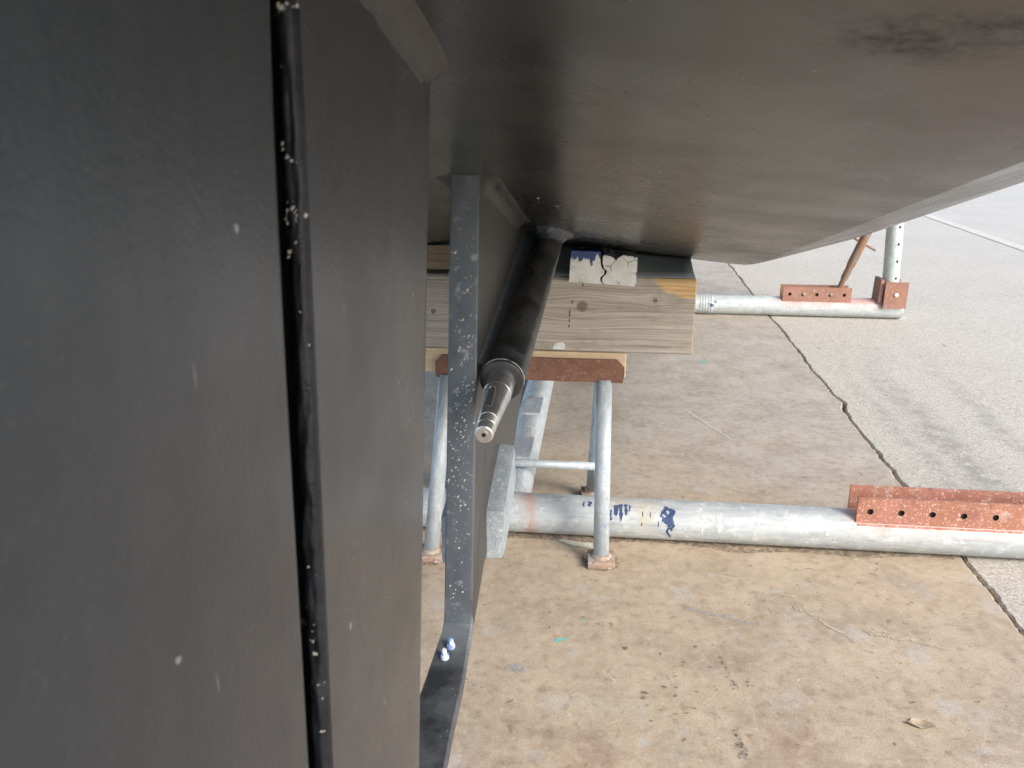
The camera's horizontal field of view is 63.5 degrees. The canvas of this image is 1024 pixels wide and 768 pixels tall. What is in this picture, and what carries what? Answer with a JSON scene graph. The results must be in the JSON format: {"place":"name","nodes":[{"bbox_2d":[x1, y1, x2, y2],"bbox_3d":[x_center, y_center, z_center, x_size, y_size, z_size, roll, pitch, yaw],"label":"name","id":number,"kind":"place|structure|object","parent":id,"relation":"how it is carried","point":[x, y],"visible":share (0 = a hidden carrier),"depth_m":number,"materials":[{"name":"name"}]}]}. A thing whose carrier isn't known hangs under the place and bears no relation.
{"place":"outdoors","nodes":[
{"label":"outdoors","id":0,"kind":"place"},
{"bbox_2d":[420,259,1023,767],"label":"concrete slab","id":1,"kind":"structure","parent":0,"point":[818,693],"depth_m":1.99,"materials":[{"name":"beige concrete"}]},
{"bbox_2d":[422,354,624,569],"bbox_3d":[0.029,0.157,2.362,0.556,0.544,0.495,2,18,6],"label":"steel trestle","id":2,"kind":"object","parent":1,"relation":"on","point":[603,375],"visible":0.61,"depth_m":2.21,"materials":[{"name":"silver metal"}]},
{"bbox_2d":[425,347,625,377],"bbox_3d":[0.027,-0.087,2.293,0.568,0.067,0.195,2,18,6],"label":"wooden plank","id":3,"kind":"object","parent":2,"relation":"on","point":[433,355],"visible":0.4,"depth_m":2.18,"materials":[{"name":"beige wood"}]},
{"bbox_2d":[426,244,696,354],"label":"timber beam","id":4,"kind":"structure","parent":3,"relation":"on","point":[652,311],"depth_m":2.14,"materials":[{"name":"wood"}]},
{"bbox_2d":[427,245,449,268],"bbox_3d":[-0.207,-0.354,2.224,0.300,0.063,0.166,2,18,6],"label":"wooden wedge","id":5,"kind":"object","parent":4,"relation":"on","point":[438,256],"visible":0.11,"depth_m":2.14,"materials":[{"name":"brown wood"}]},
{"bbox_2d":[0,0,1023,767],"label":"sailing yacht","id":6,"kind":"object","parent":4,"relation":"on","point":[224,224],"visible":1,"depth_m":0.47,"materials":[{"name":"paint"}]},
{"bbox_2d":[569,245,637,286],"bbox_3d":[0.237,-0.314,2.150,0.169,0.088,0.163,2,18,6],"label":"painted block","id":7,"kind":"object","parent":4,"relation":"on","point":[588,264],"depth_m":2.08,"materials":[{"name":"white paint"}]},
{"bbox_2d":[559,539,592,548],"bbox_3d":[0.186,0.450,2.333,0.114,0.004,0.025,6,19,19],"label":"wood splinter","id":8,"kind":"object","parent":1,"relation":"on","point":[580,544],"visible":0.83,"depth_m":2.33,"materials":[{"name":"beige wood"}]},
{"bbox_2d":[423,361,979,765],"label":"paint stains","id":9,"kind":"object","parent":1,"relation":"on","point":[806,609],"visible":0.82,"depth_m":2.23,"materials":[{"name":"paint"}]},
{"bbox_2d":[423,223,1023,558],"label":"boat cradle","id":10,"kind":"object","parent":1,"relation":"on","point":[980,523],"visible":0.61,"depth_m":2.30,"materials":[{"name":"silver metal"}]},
{"bbox_2d":[906,718,935,728],"bbox_3d":[0.811,0.675,1.648,0.056,0.006,0.027,2,18,6],"label":"dried leaf","id":11,"kind":"object","parent":1,"relation":"on","point":[921,724],"visible":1,"depth_m":1.65,"materials":[{"name":"beige plant"}]},
{"bbox_2d":[727,182,1023,635],"bbox_3d":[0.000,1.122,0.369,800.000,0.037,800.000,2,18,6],"label":"aggregate pavement","id":12,"kind":"structure","parent":0,"point":[927,389],"depth_m":4.25,"materials":[{"name":"concrete"}]},
{"bbox_2d":[925,214,1023,250],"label":"painted line","id":13,"kind":"object","parent":12,"relation":"on","point":[997,239],"visible":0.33,"depth_m":8.37,"materials":[{"name":"white paint"}]}
]}

